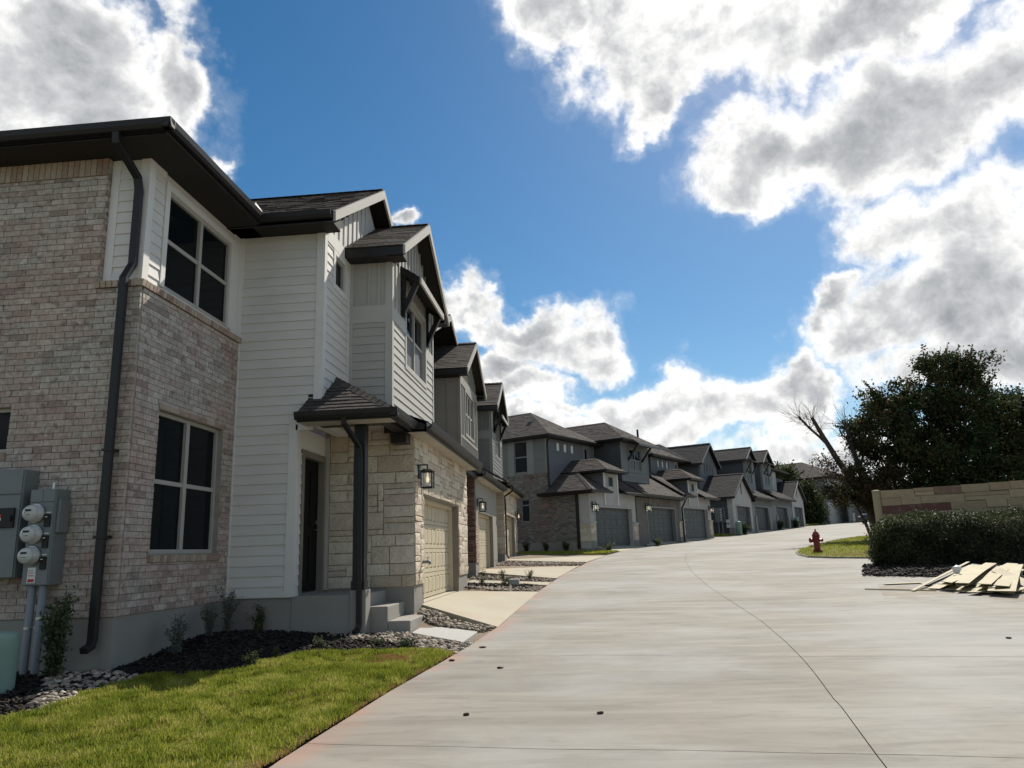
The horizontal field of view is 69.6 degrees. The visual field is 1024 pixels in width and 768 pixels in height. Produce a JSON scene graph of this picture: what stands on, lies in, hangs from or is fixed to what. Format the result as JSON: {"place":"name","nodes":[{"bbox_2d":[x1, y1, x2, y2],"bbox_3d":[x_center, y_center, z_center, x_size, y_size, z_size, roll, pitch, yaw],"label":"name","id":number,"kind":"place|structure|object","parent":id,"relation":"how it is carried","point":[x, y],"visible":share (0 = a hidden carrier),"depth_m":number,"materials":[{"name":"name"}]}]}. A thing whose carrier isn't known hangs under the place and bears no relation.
{"place":"outdoors","nodes":[
{"label":"outdoors","id":0,"kind":"place"},
{"bbox_2d":[0,646,453,767],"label":"lawn","id":1,"kind":"structure","parent":0,"point":[234,766],"depth_m":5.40,"materials":[{"name":"plant"}]},
{"bbox_2d":[0,629,427,716],"bbox_3d":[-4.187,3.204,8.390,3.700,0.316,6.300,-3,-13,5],"label":"mulch bed","id":2,"kind":"object","parent":1,"relation":"on","point":[184,660],"visible":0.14,"depth_m":9.01,"materials":[{"name":"black wood"}]},
{"bbox_2d":[0,631,20,693],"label":"utility pedestal","id":3,"kind":"object","parent":2,"relation":"on","point":[9,647],"visible":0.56,"depth_m":7.32,"materials":[{"name":"teal metal"}]},
{"bbox_2d":[36,585,81,676],"bbox_3d":[-4.919,2.690,7.975,0.398,0.995,0.539,5,-14,-27],"label":"shrub","id":4,"kind":"object","parent":2,"relation":"on","point":[55,627],"visible":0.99,"depth_m":7.93,"materials":[{"name":"green plant"}]},
{"bbox_2d":[25,669,137,710],"bbox_3d":[-4.287,3.066,7.475,1.020,0.169,2.218,5,-15,-29],"label":"river rock","id":5,"kind":"object","parent":2,"relation":"on","point":[52,684],"visible":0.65,"depth_m":7.55,"materials":[{"name":"grey stone"}]},
{"bbox_2d":[163,613,190,654],"bbox_3d":[-4.117,3.087,9.060,0.334,0.543,0.268,-11,-16,35],"label":"shrub","id":6,"kind":"object","parent":2,"relation":"on","point":[176,640],"visible":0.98,"depth_m":9.01,"materials":[{"name":"green plant"}]},
{"bbox_2d":[197,604,217,636],"bbox_3d":[-4.082,3.178,9.906,0.281,0.524,0.240,-3,-13,5],"label":"shrub","id":7,"kind":"object","parent":2,"relation":"on","point":[209,626],"visible":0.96,"depth_m":9.90,"materials":[{"name":"green plant"}]},
{"bbox_2d":[217,587,242,630],"bbox_3d":[-4.009,3.210,10.431,0.327,0.668,0.350,10,-18,-43],"label":"shrub","id":8,"kind":"object","parent":2,"relation":"on","point":[229,607],"visible":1,"depth_m":10.39,"materials":[{"name":"green plant"}]},
{"bbox_2d":[241,649,261,667],"bbox_3d":[-2.967,3.130,8.381,0.232,0.245,0.166,1,-13,-14],"label":"bedding plant","id":9,"kind":"object","parent":2,"relation":"on","point":[249,659],"visible":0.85,"depth_m":8.36,"materials":[{"name":"green plant"}]},
{"bbox_2d":[244,600,266,630],"bbox_3d":[-3.710,3.375,10.658,0.303,0.498,0.283,1,-13,-15],"label":"shrub","id":10,"kind":"object","parent":2,"relation":"on","point":[258,625],"visible":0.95,"depth_m":10.61,"materials":[{"name":"green plant"}]},
{"bbox_2d":[271,645,280,657],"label":"bedding plant","id":11,"kind":"object","parent":2,"relation":"on","point":[275,652],"visible":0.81,"depth_m":8.78,"materials":[{"name":"green plant"}]},
{"bbox_2d":[311,634,328,646],"bbox_3d":[-2.493,3.351,9.530,0.216,0.242,0.214,-14,-17,42],"label":"bedding plant","id":12,"kind":"object","parent":2,"relation":"on","point":[319,642],"visible":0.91,"depth_m":9.49,"materials":[{"name":"green plant"}]},
{"bbox_2d":[262,551,609,767],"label":"soil bed","id":13,"kind":"object","parent":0,"point":[426,624],"visible":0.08,"depth_m":11.62,"materials":[{"name":"brown soil"}]},
{"bbox_2d":[370,636,384,644],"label":"bedding plant","id":14,"kind":"object","parent":13,"relation":"on","point":[380,641],"visible":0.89,"depth_m":9.68,"materials":[{"name":"green plant"}]},
{"bbox_2d":[327,631,473,656],"bbox_3d":[-1.467,3.519,10.113,2.738,0.174,0.950,-13,-17,39],"label":"river rock","id":15,"kind":"object","parent":13,"relation":"on","point":[428,641],"visible":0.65,"depth_m":9.93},
{"bbox_2d":[399,631,415,647],"bbox_3d":[-1.346,3.320,9.489,0.265,0.282,0.176,-3,-13,5],"label":"bedding plant","id":16,"kind":"object","parent":13,"relation":"on","point":[406,642],"visible":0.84,"depth_m":9.48,"materials":[{"name":"green plant"}]},
{"bbox_2d":[412,626,476,642],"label":"walkway","id":17,"kind":"structure","parent":13,"relation":"on","point":[451,634],"depth_m":10.65,"materials":[{"name":"concrete"}]},
{"bbox_2d":[418,608,493,631],"bbox_3d":[-0.990,3.678,11.535,1.647,0.300,0.477,-13,-17,40],"label":"river rock","id":18,"kind":"object","parent":13,"relation":"on","point":[442,620],"visible":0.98,"depth_m":11.48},
{"bbox_2d":[464,584,544,591],"bbox_3d":[-0.241,4.868,17.668,2.057,0.205,1.850,-3,-13,5],"label":"river rock","id":19,"kind":"object","parent":13,"relation":"on","point":[517,588],"visible":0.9,"depth_m":17.11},
{"bbox_2d":[467,582,537,587],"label":"mulch","id":20,"kind":"object","parent":19,"relation":"on","point":[485,584],"visible":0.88,"depth_m":18.14,"materials":[{"name":"grey gravel"}]},
{"bbox_2d":[467,580,550,586],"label":"walkway","id":21,"kind":"structure","parent":13,"relation":"on","point":[541,584],"depth_m":19.03,"materials":[{"name":"concrete"}]},
{"bbox_2d":[469,575,554,581],"bbox_3d":[-0.144,5.381,20.398,3.094,0.193,1.223,-12,-16,36],"label":"river rock","id":22,"kind":"object","parent":13,"relation":"on","point":[488,577],"visible":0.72,"depth_m":20.29,"materials":[{"name":"grey stone"}]},
{"bbox_2d":[496,561,585,565],"bbox_3d":[1.077,6.612,27.232,3.280,0.241,2.427,-3,-13,5],"label":"river rock","id":23,"kind":"object","parent":13,"relation":"on","point":[525,563],"visible":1,"depth_m":26.70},
{"bbox_2d":[424,591,456,602],"bbox_3d":[-1.479,4.260,14.446,0.185,0.204,3.878,-3,-13,5],"label":"garage apron","id":24,"kind":"object","parent":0,"point":[437,596],"visible":0.24,"depth_m":14.55,"materials":[{"name":"concrete"}]},
{"bbox_2d":[422,591,537,628],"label":"driveway","id":25,"kind":"structure","parent":0,"point":[495,609],"depth_m":13.18,"materials":[{"name":"concrete"}]},
{"bbox_2d":[0,0,1023,482],"label":"sky","id":26,"kind":"structure","parent":0,"point":[672,222],"materials":[{"name":"blue"}]},
{"bbox_2d":[478,566,577,579],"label":"driveway","id":27,"kind":"structure","parent":0,"point":[555,573],"depth_m":22.41,"materials":[{"name":"concrete"}]},
{"bbox_2d":[506,556,603,562],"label":"driveway","id":28,"kind":"structure","parent":0,"point":[586,559],"depth_m":29.32,"materials":[{"name":"concrete"}]},
{"bbox_2d":[518,550,618,554],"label":"grass","id":29,"kind":"structure","parent":0,"point":[561,552],"depth_m":34.59,"materials":[{"name":"green plant"}]},
{"bbox_2d":[596,545,645,551],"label":"driveway","id":30,"kind":"structure","parent":0,"point":[620,548],"depth_m":37.68,"materials":[{"name":"concrete"}]},
{"bbox_2d":[269,521,1023,767],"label":"road","id":31,"kind":"structure","parent":0,"point":[717,678],"depth_m":7.16,"materials":[{"name":"concrete"}]},
{"bbox_2d":[735,521,742,535],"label":"utility pedestal","id":32,"kind":"object","parent":31,"relation":"on","point":[738,524],"visible":0.85,"depth_m":54.62,"materials":[{"name":"green metal"}]},
{"bbox_2d":[742,521,749,534],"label":"shrub","id":33,"kind":"object","parent":31,"relation":"on","point":[745,527],"visible":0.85,"depth_m":55.88,"materials":[{"name":"green plant"}]},
{"bbox_2d":[796,552,872,558],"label":"kerb","id":34,"kind":"structure","parent":31,"relation":"on","point":[797,553],"depth_m":24.27,"materials":[{"name":"concrete"}]},
{"bbox_2d":[871,490,886,554],"bbox_3d":[11.598,4.447,23.208,0.250,2.205,0.250,-6,-13,18],"label":"fence post","id":35,"kind":"object","parent":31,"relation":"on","point":[878,511],"visible":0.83,"depth_m":23.27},
{"bbox_2d":[861,560,1023,578],"bbox_3d":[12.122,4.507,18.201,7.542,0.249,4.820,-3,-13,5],"label":"mulch","id":36,"kind":"object","parent":31,"relation":"on","point":[868,569],"visible":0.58,"depth_m":18.45,"materials":[{"name":"grey gravel"}]},
{"bbox_2d":[863,506,1023,565],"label":"hedge","id":37,"kind":"object","parent":36,"relation":"on","point":[927,538],"visible":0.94,"depth_m":20.05,"materials":[{"name":"green plant"}]},
{"bbox_2d":[883,587,1021,598],"bbox_3d":[10.800,3.556,12.759,8.840,0.169,4.234,-5,-13,11],"label":"sandy patch","id":38,"kind":"object","parent":31,"relation":"on","point":[922,591],"visible":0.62,"depth_m":13.61,"materials":[{"name":"beige"}]},
{"bbox_2d":[865,588,935,590],"bbox_3d":[7.423,3.939,14.119,1.235,0.044,0.035,-11,-16,36],"label":"board offcut","id":39,"kind":"object","parent":38,"relation":"on","point":[898,589],"visible":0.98,"depth_m":14.12,"materials":[{"name":"beige wood"}]},
{"bbox_2d":[927,584,950,588],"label":"board offcut","id":40,"kind":"object","parent":38,"relation":"on","point":[938,586],"visible":0.28,"depth_m":14.21,"materials":[{"name":"beige wood"}]},
{"bbox_2d":[911,562,968,590],"bbox_3d":[9.079,4.011,15.511,0.070,0.385,4.562,-14,-17,42],"label":"board offcut","id":41,"kind":"object","parent":38,"relation":"on","point":[936,578],"visible":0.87,"depth_m":15.04,"materials":[{"name":"beige wood"}]},
{"bbox_2d":[920,564,978,585],"bbox_3d":[9.664,4.145,16.093,0.239,0.292,4.015,-14,-18,43],"label":"board offcut","id":42,"kind":"object","parent":38,"relation":"on","point":[942,578],"visible":0.33,"depth_m":15.31,"materials":[{"name":"beige wood"}]},
{"bbox_2d":[945,583,964,590],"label":"board offcut","id":43,"kind":"object","parent":38,"relation":"on","point":[954,587],"visible":0.24,"depth_m":13.81,"materials":[{"name":"beige wood"}]},
{"bbox_2d":[958,585,976,591],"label":"board offcut","id":44,"kind":"object","parent":38,"relation":"on","point":[968,588],"visible":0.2,"depth_m":13.62,"materials":[{"name":"beige wood"}]},
{"bbox_2d":[991,568,1023,585],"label":"board offcut","id":45,"kind":"object","parent":38,"relation":"on","point":[1003,572],"visible":0.75,"depth_m":14.09,"materials":[{"name":"beige wood"}]},
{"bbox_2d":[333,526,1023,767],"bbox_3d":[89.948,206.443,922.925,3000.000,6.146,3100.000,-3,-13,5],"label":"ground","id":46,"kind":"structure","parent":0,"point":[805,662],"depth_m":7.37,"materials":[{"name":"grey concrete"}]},
{"bbox_2d":[0,116,482,671],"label":"townhouse","id":47,"kind":"structure","parent":46,"relation":"on","point":[214,380],"depth_m":10.74,"materials":[{"name":"brick"}]},
{"bbox_2d":[0,409,10,451],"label":"window","id":48,"kind":"structure","parent":47,"relation":"in","point":[5,414],"depth_m":9.08,"materials":[{"name":"black glass"}]},
{"bbox_2d":[0,469,39,578],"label":"electrical cabinet","id":49,"kind":"object","parent":47,"relation":"attached to","point":[17,486],"visible":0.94,"depth_m":8.45,"materials":[{"name":"grey metal"}]},
{"bbox_2d":[17,482,70,676],"bbox_3d":[-5.321,2.285,8.280,0.350,2.360,0.397,-3,-13,5],"label":"meter panel","id":50,"kind":"object","parent":47,"relation":"attached to","point":[43,533],"visible":0.98,"depth_m":8.29,"materials":[{"name":"grey metal"}]},
{"bbox_2d":[148,411,217,553],"bbox_3d":[-4.522,1.394,10.108,0.075,1.810,1.730,-3,-13,5],"label":"window","id":51,"kind":"structure","parent":47,"relation":"in","point":[183,499],"depth_m":10.12,"materials":[{"name":"black glass"}]},
{"bbox_2d":[158,181,234,328],"bbox_3d":[-4.617,-1.813,10.856,0.100,1.500,2.005,-3,-13,5],"label":"window","id":52,"kind":"structure","parent":47,"relation":"in","point":[198,256],"depth_m":10.79,"materials":[{"name":"black glass"}]},
{"bbox_2d":[298,449,325,594],"bbox_3d":[-3.254,2.227,11.857,0.170,2.225,1.090,-3,-13,5],"label":"front door","id":53,"kind":"structure","parent":47,"relation":"in","point":[313,476],"depth_m":12.03,"materials":[{"name":"black wood"}]},
{"bbox_2d":[332,248,347,301],"bbox_3d":[-3.015,-1.886,12.772,0.110,0.720,0.730,-3,-13,5],"label":"window","id":54,"kind":"structure","parent":47,"relation":"in","point":[340,272],"depth_m":12.90,"materials":[{"name":"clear glass"}]},
{"bbox_2d":[404,291,426,389],"bbox_3d":[-1.995,-0.842,14.977,0.125,1.550,1.940,-3,-13,5],"label":"window","id":55,"kind":"structure","parent":47,"relation":"in","point":[414,326],"depth_m":15.13,"materials":[{"name":"black glass"}]},
{"bbox_2d":[418,464,434,488],"bbox_3d":[-1.469,1.581,12.656,0.276,0.410,0.239,-3,-13,5],"label":"wall lantern","id":56,"kind":"object","parent":47,"relation":"attached to","point":[423,471],"depth_m":12.62,"materials":[{"name":"black metal"}]},
{"bbox_2d":[423,504,448,597],"bbox_3d":[-1.616,3.270,14.660,0.072,1.810,3.720,-3,-13,5],"label":"garage door","id":57,"kind":"structure","parent":47,"relation":"in","point":[436,576],"depth_m":14.98,"materials":[{"name":"beige metal"}]},
{"bbox_2d":[370,601,423,633],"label":"concrete steps","id":58,"kind":"structure","parent":46,"relation":"on","point":[387,616],"depth_m":10.92,"materials":[{"name":"grey concrete"}]},
{"bbox_2d":[433,314,506,576],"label":"townhouse","id":59,"kind":"structure","parent":46,"relation":"on","point":[459,389],"depth_m":23.53,"materials":[{"name":"wood"}]},
{"bbox_2d":[464,389,474,443],"bbox_3d":[-1.449,1.098,24.526,0.110,1.530,1.920,-3,-13,5],"label":"window","id":60,"kind":"structure","parent":59,"relation":"in","point":[469,414],"depth_m":24.70,"materials":[{"name":"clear glass"}]},
{"bbox_2d":[478,516,487,570],"bbox_3d":[-1.078,5.210,24.210,0.072,1.810,3.720,-3,-13,5],"label":"garage door","id":61,"kind":"structure","parent":59,"relation":"in","point":[483,564],"depth_m":24.85,"materials":[{"name":"beige metal"}]},
{"bbox_2d":[477,382,524,561],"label":"townhouse","id":62,"kind":"structure","parent":46,"relation":"on","point":[492,416],"depth_m":29.90,"materials":[{"name":"wood"}]},
{"bbox_2d":[494,422,500,461],"bbox_3d":[-0.673,2.440,31.561,0.125,1.550,1.940,-3,-13,5],"label":"window","id":63,"kind":"structure","parent":62,"relation":"in","point":[497,438],"depth_m":32.17,"materials":[{"name":"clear glass"}]},
{"bbox_2d":[507,519,509,557],"bbox_3d":[-0.294,6.551,31.244,0.072,1.810,3.720,-3,-13,5],"label":"garage door","id":64,"kind":"structure","parent":62,"relation":"in","point":[508,528],"depth_m":32.36,"materials":[{"name":"beige metal"}]},
{"bbox_2d":[501,413,644,550],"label":"townhouse","id":65,"kind":"structure","parent":46,"relation":"on","point":[560,478],"depth_m":38.66,"materials":[{"name":"brick"}]},
{"bbox_2d":[514,441,527,473],"bbox_3d":[0.498,3.931,39.429,0.830,1.680,0.070,-10,-15,33],"label":"window","id":66,"kind":"structure","parent":65,"relation":"in","point":[520,448],"depth_m":39.45,"materials":[{"name":"grey glass"}]},
{"bbox_2d":[522,499,529,521],"bbox_3d":[0.755,6.661,38.725,0.520,1.170,0.070,-10,-15,33],"label":"window","id":67,"kind":"structure","parent":65,"relation":"in","point":[525,503],"depth_m":38.73,"materials":[{"name":"grey glass"}]},
{"bbox_2d":[555,440,561,453],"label":"window","id":68,"kind":"structure","parent":65,"relation":"in","point":[557,443],"depth_m":39.59,"materials":[{"name":"grey glass"}]},
{"bbox_2d":[562,441,568,454],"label":"window","id":69,"kind":"structure","parent":65,"relation":"in","point":[565,444],"depth_m":40.21,"materials":[{"name":"grey glass"}]},
{"bbox_2d":[582,445,589,459],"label":"window","id":70,"kind":"structure","parent":65,"relation":"in","point":[585,449],"depth_m":42.04,"materials":[{"name":"grey glass"}]},
{"bbox_2d":[607,474,613,488],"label":"window","id":71,"kind":"structure","parent":65,"relation":"in","point":[610,478],"depth_m":38.95,"materials":[{"name":"grey glass"}]},
{"bbox_2d":[595,508,629,545],"bbox_3d":[5.189,7.499,38.725,0.072,1.920,4.280,-10,-15,33],"label":"garage door","id":72,"kind":"structure","parent":65,"relation":"in","point":[612,525],"depth_m":38.83,"materials":[{"name":"grey metal"}]},
{"bbox_2d":[566,422,686,545],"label":"townhouse","id":73,"kind":"structure","parent":46,"relation":"on","point":[624,450],"depth_m":43.51,"materials":[{"name":"grey"}]},
{"bbox_2d":[627,446,642,474],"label":"window","id":74,"kind":"structure","parent":73,"relation":"in","point":[634,464],"depth_m":43.79,"materials":[{"name":"grey glass"}]},
{"bbox_2d":[647,508,673,541],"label":"garage door","id":75,"kind":"structure","parent":73,"relation":"in","point":[659,520],"depth_m":43.97,"materials":[{"name":"grey metal"}]},
{"bbox_2d":[619,448,719,540],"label":"townhouse","id":76,"kind":"structure","parent":46,"relation":"on","point":[664,470],"depth_m":48.98,"materials":[{"name":"stone"}]},
{"bbox_2d":[684,508,706,538],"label":"garage door","id":77,"kind":"structure","parent":76,"relation":"in","point":[695,525],"depth_m":48.57,"materials":[{"name":"grey metal"}]},
{"bbox_2d":[636,430,755,534],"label":"townhouse","id":78,"kind":"structure","parent":46,"relation":"on","point":[734,493],"depth_m":59.05,"materials":[{"name":"white paint"}]},
{"bbox_2d":[714,507,725,533],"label":"meter panel","id":79,"kind":"object","parent":78,"relation":"attached to","point":[719,514],"visible":0.95,"depth_m":56.26,"materials":[{"name":"grey metal"}]},
{"bbox_2d":[737,506,749,530],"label":"garage door","id":80,"kind":"structure","parent":78,"relation":"in","point":[742,512],"depth_m":58.95,"materials":[{"name":"grey metal"}]},
{"bbox_2d":[714,447,777,532],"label":"townhouse","id":81,"kind":"structure","parent":46,"relation":"on","point":[743,460],"depth_m":65.46,"materials":[{"name":"grey"}]},
{"bbox_2d":[746,464,752,482],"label":"window","id":82,"kind":"structure","parent":81,"relation":"in","point":[749,473],"depth_m":65.87,"materials":[{"name":"grey glass"}]},
{"bbox_2d":[756,507,767,529],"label":"garage door","id":83,"kind":"structure","parent":81,"relation":"in","point":[761,512],"depth_m":64.17,"materials":[{"name":"grey metal"}]},
{"bbox_2d":[753,450,796,529],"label":"townhouse","id":84,"kind":"structure","parent":46,"relation":"on","point":[782,508],"depth_m":70.83,"materials":[{"name":"grey"}]},
{"bbox_2d":[777,507,786,527],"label":"garage door","id":85,"kind":"structure","parent":84,"relation":"in","point":[781,511],"depth_m":70.95,"materials":[{"name":"grey metal"}]},
{"bbox_2d":[759,468,806,526],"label":"townhouse","id":86,"kind":"structure","parent":46,"relation":"on","point":[792,490],"depth_m":77.10,"materials":[{"name":"white paint"}]},
{"bbox_2d":[794,507,801,525],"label":"garage door","id":87,"kind":"structure","parent":86,"relation":"in","point":[797,510],"depth_m":77.38,"materials":[{"name":"grey metal"}]},
{"bbox_2d":[774,459,804,481],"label":"background tree","id":88,"kind":"object","parent":46,"relation":"on","point":[791,475],"visible":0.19,"depth_m":87.81,"materials":[{"name":"green plant"}]},
{"bbox_2d":[797,478,831,524],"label":"background tree","id":89,"kind":"object","parent":46,"relation":"on","point":[815,511],"visible":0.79,"depth_m":85.31,"materials":[{"name":"green plant"}]},
{"bbox_2d":[780,462,868,524],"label":"apartment house","id":90,"kind":"structure","parent":46,"relation":"on","point":[838,517],"depth_m":93.27,"materials":[{"name":"grey"}]},
{"bbox_2d":[797,535,870,559],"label":"lawn","id":91,"kind":"structure","parent":46,"relation":"on","point":[837,549],"depth_m":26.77,"materials":[{"name":"plant"}]},
{"bbox_2d":[809,529,822,552],"bbox_3d":[11.242,5.832,27.219,0.480,0.950,0.390,-3,-13,5],"label":"fire hydrant","id":92,"kind":"object","parent":91,"relation":"on","point":[815,540],"visible":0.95,"depth_m":27.17,"materials":[{"name":"red metal"}]},
{"bbox_2d":[775,397,888,534],"bbox_3d":[16.814,4.222,38.300,5.784,8.375,2.834,-3,-13,5],"label":"bare tree","id":93,"kind":"object","parent":91,"relation":"on","point":[821,436],"visible":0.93,"depth_m":38.43,"materials":[{"name":"brown plant"}]},
{"bbox_2d":[807,450,917,535],"bbox_3d":[17.497,5.652,36.749,5.028,4.722,3.860,-3,-13,5],"label":"tree","id":94,"kind":"object","parent":91,"relation":"on","point":[861,487],"visible":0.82,"depth_m":36.52,"materials":[{"name":"green plant"}]},
{"bbox_2d":[832,342,1023,488],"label":"shade tree","id":95,"kind":"object","parent":91,"relation":"on","point":[941,442],"visible":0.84,"depth_m":37.37,"materials":[{"name":"green plant"}]},
{"bbox_2d":[905,379,1023,488],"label":"shade tree","id":96,"kind":"object","parent":91,"relation":"on","point":[1010,460],"visible":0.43,"depth_m":36.60,"materials":[{"name":"green plant"}]},
{"bbox_2d":[880,480,1023,548],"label":"block wall","id":97,"kind":"structure","parent":46,"relation":"on","point":[989,496],"depth_m":22.62,"materials":[{"name":"stone"}]},
{"bbox_2d":[987,564,1023,591],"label":"board offcut","id":98,"kind":"object","parent":46,"relation":"on","point":[1016,569],"visible":0.67,"depth_m":13.51,"materials":[{"name":"beige wood"}]},
{"bbox_2d":[977,563,1017,584],"bbox_3d":[9.655,3.734,14.589,0.212,0.242,4.147,-12,-16,38],"label":"board offcut","id":99,"kind":"object","parent":98,"relation":"on","point":[991,578],"visible":0.78,"depth_m":13.83,"materials":[{"name":"beige wood"}]},
{"bbox_2d":[994,578,1011,586],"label":"board offcut","id":100,"kind":"object","parent":98,"relation":"on","point":[1002,582],"visible":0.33,"depth_m":13.00,"materials":[{"name":"beige wood"}]},
{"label":"board offcut","id":101,"kind":"object","parent":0,"visible":0},
{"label":"board offcut","id":102,"kind":"object","parent":101,"relation":"on","visible":0},
{"bbox_2d":[956,567,994,585],"bbox_3d":[9.443,3.866,14.868,0.162,0.189,3.934,-13,-17,39],"label":"board offcut","id":103,"kind":"object","parent":102,"relation":"on","point":[982,575],"visible":0.48,"depth_m":14.69,"materials":[{"name":"beige wood"}]},
{"bbox_2d":[941,565,979,582],"bbox_3d":[9.329,3.869,15.091,0.211,0.193,3.962,-13,-17,40],"label":"board offcut","id":104,"kind":"object","parent":103,"relation":"on","point":[953,579],"visible":0.52,"depth_m":14.38,"materials":[{"name":"beige wood"}]},
{"bbox_2d":[937,565,978,584],"bbox_3d":[9.240,3.917,15.205,0.210,0.226,3.836,-12,-16,38],"label":"board offcut","id":105,"kind":"object","parent":104,"relation":"on","point":[967,568],"visible":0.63,"depth_m":15.59,"materials":[{"name":"beige wood"}]},
{"bbox_2d":[955,563,996,583],"bbox_3d":[9.447,3.813,14.946,0.212,0.246,4.072,-12,-16,38],"label":"board offcut","id":106,"kind":"object","parent":103,"relation":"on","point":[970,577],"visible":1,"depth_m":14.57,"materials":[{"name":"beige wood"}]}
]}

